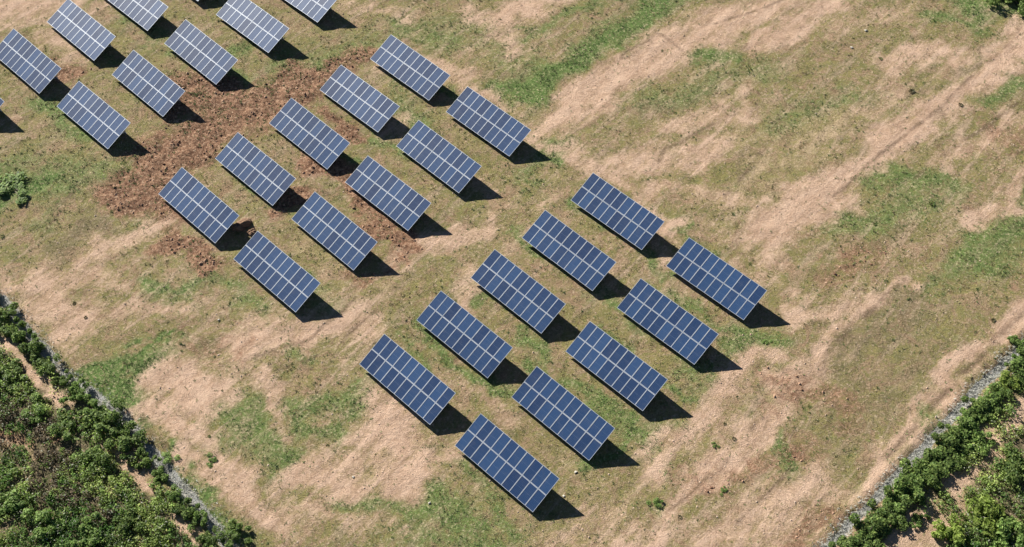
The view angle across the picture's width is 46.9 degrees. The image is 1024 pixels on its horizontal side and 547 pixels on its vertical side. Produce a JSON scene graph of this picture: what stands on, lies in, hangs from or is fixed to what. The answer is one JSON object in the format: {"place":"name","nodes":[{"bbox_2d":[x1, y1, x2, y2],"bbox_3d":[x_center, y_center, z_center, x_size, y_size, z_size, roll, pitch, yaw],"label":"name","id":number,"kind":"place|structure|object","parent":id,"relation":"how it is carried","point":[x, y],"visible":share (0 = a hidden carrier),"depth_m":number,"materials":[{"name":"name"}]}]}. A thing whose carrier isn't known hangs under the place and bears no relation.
{"place":"outdoors","nodes":[
{"label":"outdoors","id":0,"kind":"place"},
{"bbox_2d":[0,0,1023,546],"bbox_3d":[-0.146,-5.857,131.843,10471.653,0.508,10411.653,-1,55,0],"label":"ground","id":1,"kind":"structure","parent":0,"point":[804,194],"depth_m":128.43,"materials":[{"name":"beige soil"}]},
{"bbox_2d":[0,301,18,332],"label":"shrub","id":2,"kind":"object","parent":1,"relation":"on","point":[7,314],"visible":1,"depth_m":124.86,"materials":[{"name":"green plant"}]},
{"bbox_2d":[0,489,25,515],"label":"bush","id":3,"kind":"object","parent":1,"relation":"on","point":[11,504],"visible":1,"depth_m":112.53,"materials":[{"name":"green plant"}]},
{"bbox_2d":[0,358,26,393],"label":"bush","id":4,"kind":"object","parent":1,"relation":"on","point":[16,369],"visible":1,"depth_m":121.01,"materials":[{"name":"green plant"}]},
{"bbox_2d":[0,171,27,203],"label":"bush","id":5,"kind":"object","parent":1,"relation":"on","point":[11,184],"visible":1,"depth_m":135.34,"materials":[{"name":"green plant"}]},
{"bbox_2d":[2,320,31,342],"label":"shrub","id":6,"kind":"object","parent":1,"relation":"on","point":[16,336],"visible":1,"depth_m":123.53,"materials":[{"name":"green plant"}]},
{"bbox_2d":[0,28,60,93],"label":"solar array","id":7,"kind":"object","parent":1,"relation":"on","point":[30,64],"visible":1,"depth_m":145.38,"materials":[{"name":"glass"}]},
{"bbox_2d":[17,332,46,361],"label":"shrub","id":8,"kind":"object","parent":1,"relation":"on","point":[36,347],"visible":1,"depth_m":122.39,"materials":[{"name":"green plant"}]},
{"bbox_2d":[19,392,44,423],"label":"bush","id":9,"kind":"object","parent":1,"relation":"on","point":[39,409],"visible":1,"depth_m":118.22,"materials":[{"name":"green plant"}]},
{"bbox_2d":[20,507,60,538],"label":"bush","id":10,"kind":"object","parent":1,"relation":"on","point":[44,516],"visible":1,"depth_m":111.51,"materials":[{"name":"green plant"}]},
{"bbox_2d":[31,353,62,375],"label":"shrub","id":11,"kind":"object","parent":1,"relation":"on","point":[49,365],"visible":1,"depth_m":121.45,"materials":[{"name":"green plant"}]},
{"bbox_2d":[50,369,72,385],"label":"shrub","id":12,"kind":"object","parent":1,"relation":"on","point":[62,378],"visible":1,"depth_m":120.59,"materials":[{"name":"green plant"}]},
{"bbox_2d":[46,408,90,440],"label":"bush","id":13,"kind":"object","parent":1,"relation":"on","point":[67,435],"visible":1,"depth_m":117.39,"materials":[{"name":"green plant"}]},
{"bbox_2d":[58,377,90,403],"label":"shrub","id":14,"kind":"object","parent":1,"relation":"on","point":[78,394],"visible":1,"depth_m":119.42,"materials":[{"name":"green plant"}]},
{"bbox_2d":[47,0,115,59],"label":"solar array","id":15,"kind":"object","parent":1,"relation":"on","point":[82,30],"visible":1,"depth_m":148.55,"materials":[{"name":"glass"}]},
{"bbox_2d":[64,511,106,546],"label":"bush","id":16,"kind":"object","parent":1,"relation":"on","point":[83,527],"visible":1,"depth_m":110.72,"materials":[{"name":"green plant"}]},
{"bbox_2d":[82,393,99,414],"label":"shrub","id":17,"kind":"object","parent":1,"relation":"on","point":[92,402],"visible":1,"depth_m":118.53,"materials":[{"name":"green plant"}]},
{"bbox_2d":[57,81,129,148],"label":"solar array","id":18,"kind":"object","parent":1,"relation":"on","point":[102,122],"visible":1,"depth_m":140.17,"materials":[{"name":"glass"}]},
{"bbox_2d":[80,438,115,471],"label":"bush","id":19,"kind":"object","parent":1,"relation":"on","point":[104,458],"visible":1,"depth_m":115.13,"materials":[{"name":"green plant"}]},
{"bbox_2d":[83,397,123,431],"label":"shrub","id":20,"kind":"object","parent":1,"relation":"on","point":[101,415],"visible":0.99,"depth_m":117.81,"materials":[{"name":"green plant"}]},
{"bbox_2d":[0,309,216,546],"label":"scrub growth","id":21,"kind":"object","parent":1,"relation":"on","point":[101,469],"visible":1,"depth_m":113.59,"materials":[{"name":"green plant"}]},
{"bbox_2d":[96,409,136,450],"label":"shrub","id":22,"kind":"object","parent":1,"relation":"on","point":[119,429],"visible":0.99,"depth_m":116.98,"materials":[{"name":"green plant"}]},
{"bbox_2d":[112,504,145,532],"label":"bush","id":23,"kind":"object","parent":1,"relation":"on","point":[126,522],"visible":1,"depth_m":111.39,"materials":[{"name":"green plant"}]},
{"bbox_2d":[116,429,148,459],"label":"shrub","id":24,"kind":"object","parent":1,"relation":"on","point":[125,444],"visible":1,"depth_m":115.97,"materials":[{"name":"green plant"}]},
{"bbox_2d":[108,0,167,30],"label":"solar array","id":25,"kind":"object","parent":1,"relation":"on","point":[146,14],"visible":1,"depth_m":150.46,"materials":[{"name":"glass"}]},
{"bbox_2d":[134,451,156,468],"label":"shrub","id":26,"kind":"object","parent":1,"relation":"on","point":[146,461],"visible":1,"depth_m":114.99,"materials":[{"name":"green plant"}]},
{"bbox_2d":[112,50,184,115],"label":"solar array","id":27,"kind":"object","parent":1,"relation":"on","point":[160,92],"visible":1,"depth_m":143.03,"materials":[{"name":"glass"}]},
{"bbox_2d":[150,465,168,488],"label":"shrub","id":28,"kind":"object","parent":1,"relation":"on","point":[159,472],"visible":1,"depth_m":114.27,"materials":[{"name":"green plant"}]},
{"bbox_2d":[157,452,180,463],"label":"weed clump","id":29,"kind":"object","parent":1,"relation":"on","point":[167,459],"visible":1,"depth_m":115.55,"materials":[{"name":"green plant"}]},
{"bbox_2d":[165,483,182,501],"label":"shrub","id":30,"kind":"object","parent":1,"relation":"on","point":[174,494],"visible":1,"depth_m":113.01,"materials":[{"name":"green plant"}]},
{"bbox_2d":[170,497,200,519],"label":"shrub","id":31,"kind":"object","parent":1,"relation":"on","point":[187,513],"visible":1,"depth_m":112.00,"materials":[{"name":"green plant"}]},
{"bbox_2d":[187,509,207,532],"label":"shrub","id":32,"kind":"object","parent":1,"relation":"on","point":[197,517],"visible":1,"depth_m":111.41,"materials":[{"name":"green plant"}]},
{"bbox_2d":[159,167,238,242],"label":"solar array","id":33,"kind":"object","parent":1,"relation":"on","point":[199,205],"visible":1,"depth_m":132.22,"materials":[{"name":"glass"}]},
{"bbox_2d":[164,19,237,83],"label":"solar array","id":34,"kind":"object","parent":1,"relation":"on","point":[202,52],"visible":1,"depth_m":145.94,"materials":[{"name":"glass"}]},
{"bbox_2d":[195,525,220,546],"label":"shrub","id":35,"kind":"object","parent":1,"relation":"on","point":[208,539],"visible":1,"depth_m":110.31,"materials":[{"name":"green plant"}]},
{"bbox_2d":[206,452,217,467],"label":"weed clump","id":36,"kind":"object","parent":1,"relation":"on","point":[214,459],"visible":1,"depth_m":115.41,"materials":[{"name":"green plant"}]},
{"bbox_2d":[215,518,251,546],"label":"bush","id":37,"kind":"object","parent":1,"relation":"on","point":[235,534],"visible":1,"depth_m":110.58,"materials":[{"name":"green plant"}]},
{"bbox_2d":[231,218,251,231],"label":"earth heap","id":38,"kind":"object","parent":1,"relation":"on","point":[241,225],"visible":1,"depth_m":131.49,"materials":[{"name":"brown soil"}]},
{"bbox_2d":[246,228,256,236],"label":"earth heap","id":39,"kind":"object","parent":1,"relation":"on","point":[251,232],"visible":0.89,"depth_m":131.09,"materials":[{"name":"brown soil"}]},
{"bbox_2d":[216,0,288,52],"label":"solar array","id":40,"kind":"object","parent":1,"relation":"on","point":[258,26],"visible":1,"depth_m":148.76,"materials":[{"name":"glass"}]},
{"bbox_2d":[215,133,295,205],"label":"solar array","id":41,"kind":"object","parent":1,"relation":"on","point":[256,169],"visible":1,"depth_m":135.10,"materials":[{"name":"glass"}]},
{"bbox_2d":[234,231,319,311],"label":"solar array","id":42,"kind":"object","parent":1,"relation":"on","point":[271,267],"visible":1,"depth_m":126.85,"materials":[{"name":"glass"}]},
{"bbox_2d":[269,98,349,168],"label":"solar array","id":43,"kind":"object","parent":1,"relation":"on","point":[323,144],"visible":1,"depth_m":138.08,"materials":[{"name":"glass"}]},
{"bbox_2d":[286,0,335,21],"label":"solar array","id":44,"kind":"object","parent":1,"relation":"on","point":[316,10],"visible":1,"depth_m":150.43,"materials":[{"name":"glass"}]},
{"bbox_2d":[292,192,376,269],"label":"solar array","id":45,"kind":"object","parent":1,"relation":"on","point":[344,238],"visible":1,"depth_m":129.88,"materials":[{"name":"glass"}]},
{"bbox_2d":[320,65,399,131],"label":"solar array","id":46,"kind":"object","parent":1,"relation":"on","point":[360,98],"visible":1,"depth_m":141.14,"materials":[{"name":"glass"}]},
{"bbox_2d":[345,156,430,229],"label":"solar array","id":47,"kind":"object","parent":1,"relation":"on","point":[395,198],"visible":1,"depth_m":132.83,"materials":[{"name":"glass"}]},
{"bbox_2d":[360,334,455,423],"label":"solar array","id":48,"kind":"object","parent":1,"relation":"on","point":[429,386],"visible":1,"depth_m":119.04,"materials":[{"name":"glass"}]},
{"bbox_2d":[370,35,449,99],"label":"solar array","id":49,"kind":"object","parent":1,"relation":"on","point":[410,67],"visible":1,"depth_m":143.92,"materials":[{"name":"glass"}]},
{"bbox_2d":[397,120,481,192],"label":"solar array","id":50,"kind":"object","parent":1,"relation":"on","point":[439,156],"visible":1,"depth_m":135.77,"materials":[{"name":"glass"}]},
{"bbox_2d":[417,291,512,377],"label":"solar array","id":51,"kind":"object","parent":1,"relation":"on","point":[438,320],"visible":1,"depth_m":122.04,"materials":[{"name":"glass"}]},
{"bbox_2d":[446,86,530,155],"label":"solar array","id":52,"kind":"object","parent":1,"relation":"on","point":[500,129],"visible":1,"depth_m":138.73,"materials":[{"name":"glass"}]},
{"bbox_2d":[455,414,558,511],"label":"solar array","id":53,"kind":"object","parent":1,"relation":"on","point":[475,442],"visible":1,"depth_m":113.67,"materials":[{"name":"blue glass"}]},
{"bbox_2d":[3,295,1017,546],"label":"ditch gravel","id":54,"kind":"structure","parent":1,"relation":"on","point":[215,521],"depth_m":116.88,"materials":[{"name":"grey gravel"}]},
{"bbox_2d":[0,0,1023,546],"bbox_3d":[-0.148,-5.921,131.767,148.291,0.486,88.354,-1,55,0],"label":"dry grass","id":55,"kind":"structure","parent":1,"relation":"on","point":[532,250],"depth_m":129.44,"materials":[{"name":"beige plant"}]},
{"bbox_2d":[0,0,1023,546],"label":"grass tussocks","id":56,"kind":"object","parent":1,"relation":"on","point":[498,236],"depth_m":131.26,"materials":[{"name":"green plant"}]},
{"bbox_2d":[0,287,1023,546],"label":"dead brush","id":57,"kind":"object","parent":1,"relation":"on","point":[814,545],"visible":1,"depth_m":116.05,"materials":[{"name":"grey plant"}]},
{"bbox_2d":[1,0,1023,546],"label":"soil clods","id":58,"kind":"object","parent":1,"relation":"on","point":[415,240],"visible":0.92,"depth_m":133.50,"materials":[{"name":"brown soil"}]},
{"bbox_2d":[471,249,564,333],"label":"solar array","id":59,"kind":"object","parent":1,"relation":"on","point":[507,282],"visible":1,"depth_m":124.97,"materials":[{"name":"glass"}]},
{"bbox_2d":[512,366,614,459],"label":"solar array","id":60,"kind":"object","parent":1,"relation":"on","point":[535,391],"visible":1,"depth_m":116.63,"materials":[{"name":"glass"}]},
{"bbox_2d":[522,210,615,290],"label":"solar array","id":61,"kind":"object","parent":1,"relation":"on","point":[554,245],"visible":1,"depth_m":127.89,"materials":[{"name":"glass"}]},
{"bbox_2d":[566,322,667,410],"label":"solar array","id":62,"kind":"object","parent":1,"relation":"on","point":[642,387],"visible":1,"depth_m":119.60,"materials":[{"name":"glass"}]},
{"bbox_2d":[571,173,663,249],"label":"solar array","id":63,"kind":"object","parent":1,"relation":"on","point":[624,221],"visible":1,"depth_m":130.84,"materials":[{"name":"glass"}]},
{"bbox_2d":[646,497,663,507],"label":"weed clump","id":64,"kind":"object","parent":1,"relation":"on","point":[656,500],"visible":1,"depth_m":112.29,"materials":[{"name":"green plant"}]},
{"bbox_2d":[617,278,717,364],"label":"solar array","id":65,"kind":"object","parent":1,"relation":"on","point":[657,309],"visible":1,"depth_m":122.56,"materials":[{"name":"glass"}]},
{"bbox_2d":[666,238,766,319],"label":"solar array","id":66,"kind":"object","parent":1,"relation":"on","point":[688,259],"visible":1,"depth_m":125.49,"materials":[{"name":"glass"}]},
{"bbox_2d":[720,486,726,495],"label":"weed clump","id":67,"kind":"object","parent":1,"relation":"on","point":[723,489],"visible":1,"depth_m":112.88,"materials":[{"name":"green plant"}]},
{"bbox_2d":[762,339,771,344],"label":"weed clump","id":68,"kind":"object","parent":1,"relation":"on","point":[767,341],"visible":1,"depth_m":122.29,"materials":[{"name":"green plant"}]},
{"bbox_2d":[828,539,856,546],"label":"shrub","id":69,"kind":"object","parent":1,"relation":"on","point":[847,543],"visible":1,"depth_m":109.16,"materials":[{"name":"green plant"}]},
{"bbox_2d":[840,534,863,546],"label":"shrub","id":70,"kind":"object","parent":1,"relation":"on","point":[854,540],"visible":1,"depth_m":109.36,"materials":[{"name":"green plant"}]},
{"bbox_2d":[838,513,886,546],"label":"shrub","id":71,"kind":"object","parent":1,"relation":"on","point":[855,522],"visible":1,"depth_m":109.75,"materials":[{"name":"green plant"}]},
{"bbox_2d":[858,514,890,545],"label":"shrub","id":72,"kind":"object","parent":1,"relation":"on","point":[863,526],"visible":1,"depth_m":109.95,"materials":[{"name":"green plant"}]},
{"bbox_2d":[865,510,893,537],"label":"shrub","id":73,"kind":"object","parent":1,"relation":"on","point":[885,523],"visible":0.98,"depth_m":110.17,"materials":[{"name":"green plant"}]},
{"bbox_2d":[871,504,906,530],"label":"shrub","id":74,"kind":"object","parent":1,"relation":"on","point":[882,512],"visible":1,"depth_m":110.83,"materials":[{"name":"green plant"}]},
{"bbox_2d":[866,485,913,530],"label":"shrub","id":75,"kind":"object","parent":1,"relation":"on","point":[902,499],"visible":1,"depth_m":110.96,"materials":[{"name":"green plant"}]},
{"bbox_2d":[882,489,911,516],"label":"shrub","id":76,"kind":"object","parent":1,"relation":"on","point":[887,500],"visible":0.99,"depth_m":111.62,"materials":[{"name":"green plant"}]},
{"bbox_2d":[892,474,922,513],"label":"shrub","id":77,"kind":"object","parent":1,"relation":"on","point":[897,489],"visible":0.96,"depth_m":111.96,"materials":[{"name":"green plant"}]},
{"bbox_2d":[899,472,925,505],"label":"shrub","id":78,"kind":"object","parent":1,"relation":"on","point":[923,500],"visible":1,"depth_m":112.25,"materials":[{"name":"green plant"}]},
{"bbox_2d":[894,458,943,499],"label":"shrub","id":79,"kind":"object","parent":1,"relation":"on","point":[906,482],"visible":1,"depth_m":112.54,"materials":[{"name":"green plant"}]},
{"bbox_2d":[908,513,930,528],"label":"bush","id":80,"kind":"object","parent":1,"relation":"on","point":[916,518],"visible":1,"depth_m":110.76,"materials":[{"name":"green plant"}]},
{"bbox_2d":[912,457,949,487],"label":"shrub","id":81,"kind":"object","parent":1,"relation":"on","point":[928,475],"visible":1,"depth_m":113.01,"materials":[{"name":"green plant"}]},
{"bbox_2d":[916,448,953,482],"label":"shrub","id":82,"kind":"object","parent":1,"relation":"on","point":[936,465],"visible":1,"depth_m":113.54,"materials":[{"name":"green plant"}]},
{"bbox_2d":[923,446,961,473],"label":"shrub","id":83,"kind":"object","parent":1,"relation":"on","point":[939,455],"visible":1,"depth_m":114.09,"materials":[{"name":"green plant"}]},
{"bbox_2d":[923,432,964,466],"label":"shrub","id":84,"kind":"object","parent":1,"relation":"on","point":[935,436],"visible":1,"depth_m":114.51,"materials":[{"name":"green plant"}]},
{"bbox_2d":[931,512,965,545],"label":"bush","id":85,"kind":"object","parent":1,"relation":"on","point":[954,533],"visible":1,"depth_m":109.55,"materials":[{"name":"green plant"}]},
{"bbox_2d":[937,422,971,446],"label":"shrub","id":86,"kind":"object","parent":1,"relation":"on","point":[953,430],"visible":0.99,"depth_m":115.27,"materials":[{"name":"green plant"}]},
{"bbox_2d":[935,432,973,455],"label":"shrub","id":87,"kind":"object","parent":1,"relation":"on","point":[961,448],"visible":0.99,"depth_m":114.69,"materials":[{"name":"green plant"}]},
{"bbox_2d":[895,384,1023,546],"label":"scrub growth","id":88,"kind":"object","parent":1,"relation":"on","point":[985,491],"visible":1,"depth_m":112.21,"materials":[{"name":"green plant"}]},
{"bbox_2d":[953,452,966,465],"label":"bush","id":89,"kind":"object","parent":1,"relation":"on","point":[959,459],"visible":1,"depth_m":113.97,"materials":[{"name":"green plant"}]},
{"bbox_2d":[956,423,976,446],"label":"shrub","id":90,"kind":"object","parent":1,"relation":"on","point":[972,439],"visible":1,"depth_m":115.36,"materials":[{"name":"green plant"}]},
{"bbox_2d":[954,411,981,437],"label":"shrub","id":91,"kind":"object","parent":1,"relation":"on","point":[967,422],"visible":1,"depth_m":115.73,"materials":[{"name":"green plant"}]},
{"bbox_2d":[959,407,989,429],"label":"shrub","id":92,"kind":"object","parent":1,"relation":"on","point":[980,420],"visible":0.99,"depth_m":116.57,"materials":[{"name":"green plant"}]},
{"bbox_2d":[961,430,995,456],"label":"bush","id":93,"kind":"object","parent":1,"relation":"on","point":[981,441],"visible":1,"depth_m":114.99,"materials":[{"name":"green plant"}]},
{"bbox_2d":[960,395,996,421],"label":"shrub","id":94,"kind":"object","parent":1,"relation":"on","point":[975,404],"visible":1,"depth_m":116.95,"materials":[{"name":"green plant"}]},
{"bbox_2d":[965,493,1007,539],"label":"bush","id":95,"kind":"object","parent":1,"relation":"on","point":[986,505],"visible":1,"depth_m":110.37,"materials":[{"name":"green plant"}]},
{"bbox_2d":[977,388,1000,411],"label":"shrub","id":96,"kind":"object","parent":1,"relation":"on","point":[985,393],"visible":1,"depth_m":117.76,"materials":[{"name":"green plant"}]},
{"bbox_2d":[977,391,1001,417],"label":"shrub","id":97,"kind":"object","parent":1,"relation":"on","point":[987,402],"visible":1,"depth_m":117.19,"materials":[{"name":"green plant"}]},
{"bbox_2d":[984,0,1012,5],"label":"bush","id":98,"kind":"object","parent":1,"relation":"on","point":[998,2],"visible":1,"depth_m":149.97,"materials":[{"name":"green plant"}]},
{"bbox_2d":[988,379,1013,400],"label":"shrub","id":99,"kind":"object","parent":1,"relation":"on","point":[1004,393],"visible":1,"depth_m":118.35,"materials":[{"name":"green plant"}]},
{"bbox_2d":[989,516,1023,546],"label":"bush","id":100,"kind":"object","parent":1,"relation":"on","point":[1004,533],"visible":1,"depth_m":109.19,"materials":[{"name":"green plant"}]},
{"bbox_2d":[993,442,1023,485],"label":"bush","id":101,"kind":"object","parent":1,"relation":"on","point":[1013,464],"visible":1,"depth_m":113.50,"materials":[{"name":"green plant"}]},
{"bbox_2d":[998,370,1020,389],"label":"shrub","id":102,"kind":"object","parent":1,"relation":"on","point":[1003,378],"visible":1,"depth_m":118.86,"materials":[{"name":"green plant"}]},
{"bbox_2d":[1007,334,1019,342],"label":"shrub","id":103,"kind":"object","parent":1,"relation":"on","point":[1011,338],"visible":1,"depth_m":121.72,"materials":[{"name":"green plant"}]},
{"bbox_2d":[1004,362,1023,384],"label":"shrub","id":104,"kind":"object","parent":1,"relation":"on","point":[1014,370],"visible":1,"depth_m":119.52,"materials":[{"name":"green plant"}]},
{"bbox_2d":[1009,353,1023,375],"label":"shrub","id":105,"kind":"object","parent":1,"relation":"on","point":[1015,361],"visible":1,"depth_m":119.69,"materials":[{"name":"green plant"}]},
{"bbox_2d":[1009,0,1023,16],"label":"bush","id":106,"kind":"object","parent":1,"relation":"on","point":[1020,6],"visible":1,"depth_m":149.06,"materials":[{"name":"green plant"}]},
{"bbox_2d":[1014,338,1023,356],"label":"shrub","id":107,"kind":"object","parent":1,"relation":"on","point":[1019,344],"visible":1,"depth_m":121.47,"materials":[{"name":"green plant"}]},
{"bbox_2d":[1017,346,1023,363],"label":"shrub","id":108,"kind":"object","parent":1,"relation":"on","point":[1022,349],"visible":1,"depth_m":120.50,"materials":[{"name":"green plant"}]}
]}

